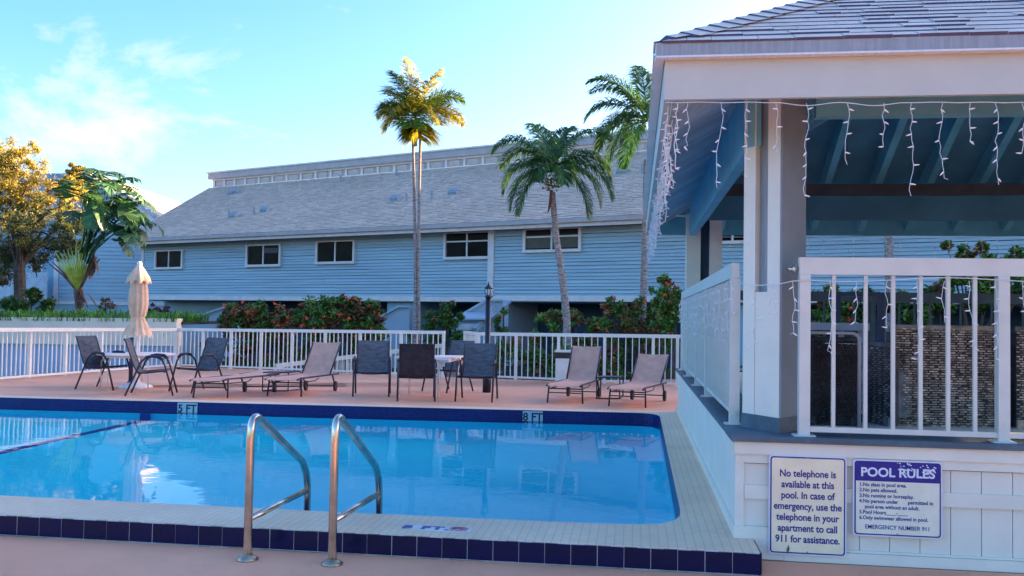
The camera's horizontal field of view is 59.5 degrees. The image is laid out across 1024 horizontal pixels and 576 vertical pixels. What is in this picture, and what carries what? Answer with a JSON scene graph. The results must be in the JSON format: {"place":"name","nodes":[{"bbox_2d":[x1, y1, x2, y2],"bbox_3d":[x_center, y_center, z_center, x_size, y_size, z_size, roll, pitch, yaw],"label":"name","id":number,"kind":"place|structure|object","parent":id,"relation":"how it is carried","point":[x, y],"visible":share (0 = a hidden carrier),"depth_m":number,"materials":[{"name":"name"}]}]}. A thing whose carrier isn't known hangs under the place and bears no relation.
{"place":"outdoors","nodes":[
{"label":"outdoors","id":0,"kind":"place"},
{"bbox_2d":[0,171,181,314],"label":"neighbouring building","id":1,"kind":"structure","parent":0,"point":[116,266],"depth_m":46.02,"materials":[{"name":"blue"}]},
{"bbox_2d":[30,255,42,271],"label":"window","id":2,"kind":"structure","parent":1,"relation":"in","point":[35,257],"depth_m":46.02,"materials":[{"name":"white glass"}]},
{"bbox_2d":[0,366,677,413],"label":"deck","id":3,"kind":"structure","parent":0,"point":[373,389],"depth_m":15.20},
{"bbox_2d":[0,328,176,378],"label":"fence","id":4,"kind":"object","parent":3,"relation":"on","point":[28,375],"visible":0.83,"depth_m":17.80,"materials":[{"name":"white metal"}]},
{"bbox_2d":[74,335,131,389],"bbox_3d":[-6.894,1.256,15.143,0.786,0.890,0.609,1,-2,10],"label":"sling chair","id":5,"kind":"object","parent":3,"relation":"on","point":[89,348],"visible":0.89,"depth_m":15.15,"materials":[{"name":"grey fabric"}]},
{"bbox_2d":[127,337,133,382],"bbox_3d":[-6.958,1.319,16.373,0.120,0.834,0.120,1,-2,8],"label":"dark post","id":6,"kind":"object","parent":3,"relation":"on","point":[131,366],"visible":0.43,"depth_m":16.34,"materials":[{"name":"metal"}]},
{"bbox_2d":[118,375,152,388],"bbox_3d":[-6.446,1.601,15.356,0.560,0.220,0.560,1,-2,8],"label":"umbrella base","id":7,"kind":"object","parent":3,"relation":"on","point":[140,384],"visible":0.75,"depth_m":15.20,"materials":[{"name":"white plastic"}]},
{"bbox_2d":[122,261,152,374],"bbox_3d":[-6.425,0.600,15.386,0.493,2.124,0.497,1,-2,8],"label":"patio umbrella","id":8,"kind":"object","parent":7,"relation":"in","point":[138,279],"visible":1,"depth_m":15.29,"materials":[{"name":"beige fabric"}]},
{"bbox_2d":[96,352,175,389],"bbox_3d":[-6.443,1.415,15.362,1.260,0.592,1.260,1,-2,8],"label":"round table","id":9,"kind":"object","parent":3,"relation":"on","point":[111,355],"visible":0.67,"depth_m":14.98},
{"bbox_2d":[123,338,177,395],"bbox_3d":[-5.737,1.245,14.221,0.786,0.890,0.609,1,-2,-14],"label":"sling chair","id":10,"kind":"object","parent":3,"relation":"on","point":[136,363],"visible":1,"depth_m":14.17,"materials":[{"name":"black metal"}]},
{"bbox_2d":[168,337,228,392],"bbox_3d":[-5.207,1.278,14.957,0.609,0.890,0.786,0,-2,33],"label":"sling chair","id":11,"kind":"object","parent":3,"relation":"on","point":[211,357],"visible":0.99,"depth_m":15.13,"materials":[{"name":"fabric"}]},
{"bbox_2d":[189,370,290,397],"bbox_3d":[-4.342,1.544,14.508,0.551,0.349,2.029,0,-2,19],"label":"sun lounger","id":12,"kind":"object","parent":3,"relation":"on","point":[241,376],"visible":0.95,"depth_m":14.28,"materials":[{"name":"beige plastic"}]},
{"bbox_2d":[262,371,300,390],"bbox_3d":[-3.919,1.581,15.252,0.397,0.327,0.624,0,-2,15],"label":"side table","id":13,"kind":"object","parent":3,"relation":"on","point":[288,372],"visible":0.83,"depth_m":15.08,"materials":[{"name":"grey metal"}]},
{"bbox_2d":[264,342,340,396],"bbox_3d":[-3.425,1.328,14.845,0.576,0.833,1.677,0,-2,14],"label":"sun lounger","id":14,"kind":"object","parent":3,"relation":"on","point":[321,359],"visible":1,"depth_m":15.35,"materials":[{"name":"beige fabric"}]},
{"bbox_2d":[176,328,445,377],"bbox_3d":[-4.708,1.398,20.212,6.931,1.000,0.070,0,-2,19],"label":"fence","id":15,"kind":"object","parent":3,"relation":"on","point":[325,332],"visible":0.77,"depth_m":20.37,"materials":[{"name":"white metal"}]},
{"bbox_2d":[352,340,390,396],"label":"sling chair","id":16,"kind":"object","parent":3,"relation":"on","point":[373,357],"visible":1,"depth_m":15.02,"materials":[{"name":"grey fabric"}]},
{"bbox_2d":[396,344,435,401],"bbox_3d":[-1.498,1.309,14.066,0.609,0.890,0.786,1,-2,-6],"label":"sling chair","id":17,"kind":"object","parent":3,"relation":"on","point":[416,361],"visible":1,"depth_m":13.80,"materials":[{"name":"brown fabric"}]},
{"bbox_2d":[394,355,462,398],"bbox_3d":[-1.306,1.447,14.736,1.014,0.653,1.131,1,-2,8],"label":"square table","id":18,"kind":"object","parent":3,"relation":"on","point":[442,360],"visible":0.51,"depth_m":14.37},
{"bbox_2d":[421,340,474,392],"bbox_3d":[-1.105,1.371,15.764,0.609,0.890,0.786,-1,-2,38],"label":"sling chair","id":19,"kind":"object","parent":3,"relation":"on","point":[456,347],"visible":0.42,"depth_m":16.02,"materials":[{"name":"grey fabric"}]},
{"bbox_2d":[454,343,497,402],"bbox_3d":[-0.546,1.327,14.162,0.609,0.890,0.786,1,-2,6],"label":"sling chair","id":20,"kind":"object","parent":3,"relation":"on","point":[479,360],"visible":1,"depth_m":14.41,"materials":[{"name":"fabric"}]},
{"bbox_2d":[482,281,492,392],"bbox_3d":[-0.424,0.851,15.630,0.150,1.931,0.150,1,-2,8],"label":"lamp post","id":21,"kind":"object","parent":3,"relation":"on","point":[487,382],"visible":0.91,"depth_m":15.60,"materials":[{"name":"black metal"}]},
{"bbox_2d":[555,350,570,380],"bbox_3d":[1.085,1.591,18.140,0.410,0.666,0.410,1,-2,8],"label":"trash bin","id":22,"kind":"object","parent":3,"relation":"on","point":[562,357],"visible":0.57,"depth_m":17.96,"materials":[{"name":"white plastic"}]},
{"bbox_2d":[546,346,601,403],"bbox_3d":[1.024,1.379,14.462,0.575,0.849,1.588,0,-2,18],"label":"sun lounger","id":23,"kind":"object","parent":3,"relation":"on","point":[583,367],"visible":0.97,"depth_m":14.97,"materials":[{"name":"beige fabric"}]},
{"bbox_2d":[477,332,679,386],"bbox_3d":[1.278,1.421,18.331,4.294,1.023,0.071,0,-2,20],"label":"fence","id":24,"kind":"object","parent":3,"relation":"on","point":[584,335],"visible":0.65,"depth_m":18.32,"materials":[{"name":"white metal"}]},
{"bbox_2d":[463,331,477,342],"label":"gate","id":25,"kind":"structure","parent":24,"relation":"attached to","point":[470,335],"depth_m":19.85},
{"bbox_2d":[596,375,623,398],"bbox_3d":[1.623,1.640,14.825,0.376,0.359,0.605,0,-2,15],"label":"side table","id":26,"kind":"object","parent":3,"relation":"on","point":[607,376],"visible":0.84,"depth_m":14.65,"materials":[{"name":"grey metal"}]},
{"bbox_2d":[607,353,668,407],"bbox_3d":[2.011,1.433,14.078,0.580,0.748,1.729,0,-2,23],"label":"sun lounger","id":27,"kind":"object","parent":3,"relation":"on","point":[648,371],"visible":1,"depth_m":14.52,"materials":[{"name":"beige fabric"}]},
{"bbox_2d":[642,0,1023,573],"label":"pavilion","id":28,"kind":"structure","parent":3,"relation":"on","point":[865,52],"depth_m":5.65,"materials":[{"name":"white paint"}]},
{"bbox_2d":[646,101,681,261],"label":"icicle lights","id":29,"kind":"object","parent":28,"relation":"hanging from","point":[652,234],"visible":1,"depth_m":6.67,"materials":[{"name":"white plastic"}]},
{"bbox_2d":[678,263,740,424],"bbox_3d":[1.937,0.485,9.248,0.128,1.078,6.628,1,-2,8],"label":"pavilion railing","id":30,"kind":"object","parent":28,"relation":"on","point":[711,365],"visible":0.84,"depth_m":7.19,"materials":[{"name":"white wood"}]},
{"bbox_2d":[678,281,735,341],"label":"icicle lights","id":31,"kind":"object","parent":30,"relation":"hanging from","point":[692,316],"visible":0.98,"depth_m":7.67,"materials":[{"name":"white plastic"}]},
{"bbox_2d":[768,455,846,556],"bbox_3d":[1.761,1.297,5.340,0.448,0.589,0.016,1,-2,8],"label":"sign","id":32,"kind":"object","parent":28,"relation":"attached to","point":[808,505],"visible":1,"depth_m":5.34,"materials":[{"name":"white metal"}]},
{"bbox_2d":[654,236,1016,261],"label":"icicle lights","id":33,"kind":"object","parent":28,"relation":"hanging from","point":[869,246],"visible":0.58,"depth_m":13.06,"materials":[{"name":"white plastic"}]},
{"bbox_2d":[810,331,860,426],"bbox_3d":[2.239,0.653,6.441,0.380,0.689,0.592,1,-2,8],"label":"chair","id":34,"kind":"object","parent":28,"relation":"on","point":[848,387],"visible":0.82,"depth_m":6.20,"materials":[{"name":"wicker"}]},
{"bbox_2d":[811,322,869,411],"bbox_3d":[2.535,0.667,7.608,0.762,0.750,0.800,1,-2,8],"label":"table","id":35,"kind":"object","parent":28,"relation":"on","point":[842,327],"visible":0.21,"depth_m":7.21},
{"bbox_2d":[666,102,1023,196],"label":"icicle lights","id":36,"kind":"object","parent":28,"relation":"hanging from","point":[942,110],"visible":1,"depth_m":5.05,"materials":[{"name":"white plastic"}]},
{"bbox_2d":[740,291,1023,367],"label":"pavilion railing","id":37,"kind":"object","parent":28,"relation":"on","point":[959,298],"visible":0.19,"depth_m":11.73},
{"bbox_2d":[861,341,911,426],"bbox_3d":[2.832,0.696,6.411,0.611,0.619,0.282,2,-2,-18],"label":"wicker chair","id":38,"kind":"object","parent":28,"relation":"on","point":[878,405],"visible":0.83,"depth_m":6.25,"materials":[{"name":"grey wicker"}]},
{"bbox_2d":[853,459,941,538],"bbox_3d":[2.268,1.242,5.274,0.501,0.449,0.012,1,-2,8],"label":"sign","id":39,"kind":"object","parent":28,"relation":"attached to","point":[897,498],"visible":1,"depth_m":5.27,"materials":[{"name":"blue"}]},
{"bbox_2d":[788,257,1023,443],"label":"pavilion railing","id":40,"kind":"object","parent":28,"relation":"on","point":[998,269],"visible":0.99,"depth_m":5.36,"materials":[{"name":"white metal"}]},
{"bbox_2d":[743,277,1023,360],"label":"icicle lights","id":41,"kind":"object","parent":40,"relation":"hanging from","point":[829,346],"visible":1,"depth_m":5.35,"materials":[{"name":"white plastic"}]},
{"bbox_2d":[861,324,993,426],"bbox_3d":[3.049,0.644,6.595,0.827,0.744,0.761,1,-2,1],"label":"wicker sofa","id":42,"kind":"object","parent":28,"relation":"on","point":[906,343],"visible":0.66,"depth_m":6.24,"materials":[{"name":"brown wicker"}]},
{"bbox_2d":[1010,326,1023,428],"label":"wicker sofa","id":43,"kind":"object","parent":28,"relation":"on","point":[1017,385],"visible":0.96,"depth_m":6.19,"materials":[{"name":"brown wicker"}]},
{"bbox_2d":[0,0,800,202],"label":"sky","id":44,"kind":"structure","parent":0,"point":[163,94],"materials":[{"name":"blue"}]},
{"bbox_2d":[182,351,675,380],"bbox_3d":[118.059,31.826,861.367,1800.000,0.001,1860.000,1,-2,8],"label":"garden ground","id":45,"kind":"structure","parent":0,"point":[524,372],"depth_m":28.95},
{"bbox_2d":[0,286,58,312],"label":"shrub","id":46,"kind":"object","parent":45,"relation":"on","point":[33,295],"visible":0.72,"depth_m":25.43,"materials":[{"name":"green plant"}]},
{"bbox_2d":[0,135,93,308],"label":"oak tree","id":47,"kind":"object","parent":45,"relation":"on","point":[18,251],"visible":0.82,"depth_m":28.64,"materials":[{"name":"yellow plant"}]},
{"bbox_2d":[0,317,182,376],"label":"planter wall","id":48,"kind":"structure","parent":45,"relation":"on","point":[65,323],"depth_m":21.80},
{"bbox_2d":[181,321,218,324],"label":"planter soil","id":49,"kind":"structure","parent":48,"relation":"in","point":[200,322],"depth_m":23.43,"materials":[{"name":"brown soil"}]},
{"bbox_2d":[0,305,209,321],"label":"grass","id":50,"kind":"structure","parent":49,"relation":"on","point":[185,316],"depth_m":22.30,"materials":[{"name":"green plant"}]},
{"bbox_2d":[49,168,164,312],"bbox_3d":[-11.415,-0.450,25.146,3.000,5.637,2.661,1,-2,8],"label":"traveller palm","id":51,"kind":"object","parent":45,"relation":"on","point":[97,209],"visible":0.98,"depth_m":24.82,"materials":[{"name":"green plant"}]},
{"bbox_2d":[98,297,117,311],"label":"shrub","id":52,"kind":"object","parent":45,"relation":"on","point":[107,304],"visible":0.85,"depth_m":24.98,"materials":[{"name":"green plant"}]},
{"bbox_2d":[148,303,169,313],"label":"shrub","id":53,"kind":"object","parent":45,"relation":"on","point":[165,308],"visible":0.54,"depth_m":23.97,"materials":[{"name":"purple plant"}]},
{"bbox_2d":[181,307,247,362],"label":"stair wall","id":54,"kind":"structure","parent":45,"relation":"on","point":[214,314],"depth_m":30.48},
{"bbox_2d":[199,337,279,369],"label":"shrub","id":55,"kind":"object","parent":45,"relation":"on","point":[267,362],"visible":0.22,"depth_m":23.44,"materials":[{"name":"green plant"}]},
{"bbox_2d":[216,300,299,368],"bbox_3d":[-6.681,1.331,23.488,2.281,2.159,0.917,1,-2,-3],"label":"shrub","id":56,"kind":"object","parent":45,"relation":"on","point":[254,314],"visible":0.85,"depth_m":23.39,"materials":[{"name":"green plant"}]},
{"bbox_2d":[286,293,389,372],"bbox_3d":[-4.471,1.262,22.999,2.680,2.358,0.954,1,-2,-4],"label":"shrub","id":57,"kind":"object","parent":45,"relation":"on","point":[322,312],"visible":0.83,"depth_m":22.91,"materials":[{"name":"green plant"}]},
{"bbox_2d":[381,305,412,367],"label":"stair wall","id":58,"kind":"structure","parent":45,"relation":"on","point":[399,317],"depth_m":29.49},
{"bbox_2d":[372,57,466,343],"bbox_3d":[-2.511,-1.876,23.869,2.680,8.692,2.494,1,-2,8],"label":"palm tree","id":59,"kind":"object","parent":45,"relation":"on","point":[413,128],"visible":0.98,"depth_m":23.88,"materials":[{"name":"green plant"}]},
{"bbox_2d":[404,300,467,376],"bbox_3d":[-2.113,1.429,25.013,1.946,2.223,0.729,1,-2,-2],"label":"shrub","id":60,"kind":"object","parent":45,"relation":"on","point":[432,321],"visible":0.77,"depth_m":24.93,"materials":[{"name":"green plant"}]},
{"bbox_2d":[452,299,511,372],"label":"stair wall","id":61,"kind":"structure","parent":45,"relation":"on","point":[474,321],"depth_m":27.67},
{"bbox_2d":[492,307,509,378],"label":"shrub","id":62,"kind":"object","parent":45,"relation":"on","point":[496,321],"visible":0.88,"depth_m":23.97,"materials":[{"name":"green plant"}]},
{"bbox_2d":[491,123,614,348],"bbox_3d":[0.973,-0.842,21.464,3.116,6.581,2.227,1,-2,8],"label":"palm tree","id":63,"kind":"object","parent":45,"relation":"on","point":[551,165],"visible":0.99,"depth_m":21.43,"materials":[{"name":"green plant"}]},
{"bbox_2d":[529,307,600,357],"bbox_3d":[1.384,1.510,22.953,1.970,2.037,0.878,1,-2,8],"label":"shrub","id":64,"kind":"object","parent":45,"relation":"on","point":[576,317],"visible":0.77,"depth_m":22.92,"materials":[{"name":"green plant"}]},
{"bbox_2d":[496,337,675,380],"bbox_3d":[1.637,1.829,21.239,4.844,1.314,0.912,1,-2,1],"label":"shrub","id":65,"kind":"object","parent":45,"relation":"on","point":[568,347],"visible":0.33,"depth_m":21.14,"materials":[{"name":"green plant"}]},
{"bbox_2d":[582,65,651,352],"bbox_3d":[3.151,-1.674,22.168,3.193,8.361,2.301,0,-2,27],"label":"palm tree","id":66,"kind":"object","parent":45,"relation":"on","point":[642,105],"visible":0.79,"depth_m":22.35,"materials":[{"name":"green plant"}]},
{"bbox_2d":[596,295,679,379],"bbox_3d":[3.110,1.337,22.028,2.093,2.361,0.955,1,-2,8],"label":"shrub","id":67,"kind":"object","parent":45,"relation":"on","point":[627,325],"visible":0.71,"depth_m":21.93,"materials":[{"name":"green plant"}]},
{"bbox_2d":[647,273,682,378],"bbox_3d":[3.542,1.067,20.531,0.926,2.808,0.749,1,-2,8],"label":"shrub","id":68,"kind":"object","parent":45,"relation":"on","point":[668,317],"visible":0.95,"depth_m":20.44,"materials":[{"name":"green plant"}]},
{"bbox_2d":[810,284,877,336],"bbox_3d":[6.835,1.177,18.501,1.822,2.583,0.732,1,-2,-8],"label":"shrub","id":69,"kind":"object","parent":45,"relation":"on","point":[846,307],"visible":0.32,"depth_m":18.44,"materials":[{"name":"green plant"}]},
{"bbox_2d":[884,236,895,341],"bbox_3d":[8.748,-0.469,20.923,1.833,6.054,1.813,1,-2,8],"label":"palm tree","id":70,"kind":"object","parent":45,"relation":"on","point":[890,247],"visible":0.01,"depth_m":20.92,"materials":[{"name":"plant"}]},
{"bbox_2d":[876,239,1023,332],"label":"shrub","id":71,"kind":"object","parent":45,"relation":"on","point":[983,286],"visible":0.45,"depth_m":18.41,"materials":[{"name":"green plant"}]},
{"bbox_2d":[436,372,459,376],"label":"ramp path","id":72,"kind":"structure","parent":0,"point":[453,374],"depth_m":25.20,"materials":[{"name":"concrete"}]},
{"bbox_2d":[274,344,441,376],"bbox_3d":[-3.766,2.011,22.847,4.989,1.139,0.080,3,-3,-42],"label":"ramp railing","id":73,"kind":"object","parent":72,"relation":"on","point":[340,358],"visible":0.09,"depth_m":22.48,"materials":[{"name":"white metal"}]},
{"bbox_2d":[0,536,1023,575],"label":"deck","id":74,"kind":"structure","parent":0,"point":[28,556],"depth_m":5.14,"materials":[{"name":"beige concrete"}]},
{"bbox_2d":[236,413,382,566],"bbox_3d":[-1.220,1.662,5.648,0.634,1.833,1.092,1,-2,8],"label":"pool ladder","id":75,"kind":"object","parent":74,"relation":"on","point":[248,555],"visible":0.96,"depth_m":5.21,"materials":[{"name":"silver metal"}]},
{"bbox_2d":[0,535,706,573],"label":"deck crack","id":76,"kind":"object","parent":74,"relation":"on","point":[354,554],"visible":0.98,"depth_m":5.37,"materials":[{"name":"grey concrete"}]},
{"bbox_2d":[119,129,1023,369],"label":"apartment building","id":77,"kind":"structure","parent":0,"point":[290,236],"depth_m":34.58,"materials":[{"name":"blue"}]},
{"bbox_2d":[153,250,184,269],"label":"window","id":78,"kind":"structure","parent":77,"relation":"in","point":[163,259],"depth_m":40.74,"materials":[{"name":"white metal"}]},
{"bbox_2d":[245,244,282,266],"bbox_3d":[-10.470,-1.363,37.777,2.039,0.950,0.170,0,-2,30],"label":"window","id":79,"kind":"structure","parent":77,"relation":"in","point":[255,256],"depth_m":37.74,"materials":[{"name":"white metal"}]},
{"bbox_2d":[314,240,356,264],"bbox_3d":[-7.047,-1.424,35.776,2.051,0.941,0.170,0,-2,30],"label":"window","id":80,"kind":"structure","parent":77,"relation":"in","point":[335,251],"depth_m":35.73,"materials":[{"name":"white metal"}]},
{"bbox_2d":[443,231,487,259],"bbox_3d":[-1.625,-1.541,32.607,2.044,1.004,0.170,0,-2,30],"label":"window","id":81,"kind":"structure","parent":77,"relation":"in","point":[474,244],"depth_m":32.62,"materials":[{"name":"white metal"}]},
{"bbox_2d":[522,227,582,252],"bbox_3d":[1.372,-1.639,30.717,2.248,0.834,0.170,0,-2,30],"label":"window","id":82,"kind":"structure","parent":77,"relation":"in","point":[538,240],"depth_m":30.75,"materials":[{"name":"white metal"}]},
{"bbox_2d":[569,306,572,349],"bbox_3d":[2.065,1.768,33.240,0.381,2.171,0.050,0,-2,30],"label":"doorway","id":83,"kind":"structure","parent":77,"relation":"in","point":[569,306],"depth_m":33.16,"materials":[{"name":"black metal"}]},
{"bbox_2d":[623,307,637,367],"bbox_3d":[4.318,1.761,31.922,0.698,2.171,0.050,0,-2,30],"label":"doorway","id":84,"kind":"structure","parent":77,"relation":"in","point":[630,347],"depth_m":31.93,"materials":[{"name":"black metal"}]},
{"bbox_2d":[722,235,743,243],"bbox_3d":[6.791,-1.712,27.548,0.998,0.718,0.170,0,-2,30],"label":"window","id":85,"kind":"structure","parent":77,"relation":"in","point":[726,239],"depth_m":27.50,"materials":[{"name":"white metal"}]},
{"bbox_2d":[825,292,883,348],"bbox_3d":[3.517,0.581,9.218,0.480,1.060,0.450,1,-2,8],"label":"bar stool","id":86,"kind":"object","parent":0,"point":[880,315],"visible":0.27,"depth_m":9.00,"materials":[{"name":"black metal"}]},
{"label":"pool shell","id":87,"kind":"structure","parent":0,"visible":0},
{"bbox_2d":[0,407,676,523],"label":"pool water","id":88,"kind":"structure","parent":87,"relation":"in","point":[587,472],"depth_m":8.72,"materials":[{"name":"blue liquid"}]},
{"bbox_2d":[0,397,679,517],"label":"waterline band","id":89,"kind":"object","parent":87,"relation":"attached to","point":[572,416],"visible":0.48,"depth_m":12.84,"materials":[{"name":"blue tile"}]},
{"bbox_2d":[177,403,197,411],"bbox_3d":[-4.717,1.747,13.019,0.296,0.155,0.015,1,-2,5],"label":"depth marker","id":90,"kind":"object","parent":89,"relation":"attached to","point":[186,407],"visible":0.98,"depth_m":13.01,"materials":[{"name":"tile"}]},
{"bbox_2d":[523,411,542,420],"bbox_3d":[0.292,1.816,12.640,0.282,0.155,0.015,1,-2,4],"label":"depth marker","id":91,"kind":"object","parent":89,"relation":"attached to","point":[532,415],"visible":1,"depth_m":12.63,"materials":[{"name":"tile"}]},
{"bbox_2d":[0,395,761,575],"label":"pool coping","id":92,"kind":"object","parent":87,"relation":"on","point":[696,536],"visible":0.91,"depth_m":5.54,"materials":[{"name":"tile"}]},
{"bbox_2d":[402,525,471,532],"bbox_3d":[-0.465,1.478,5.516,0.429,0.008,0.115,1,-2,8],"label":"depth marker","id":93,"kind":"object","parent":92,"relation":"on","point":[438,528],"visible":1,"depth_m":5.50,"materials":[{"name":"white"}]}
]}

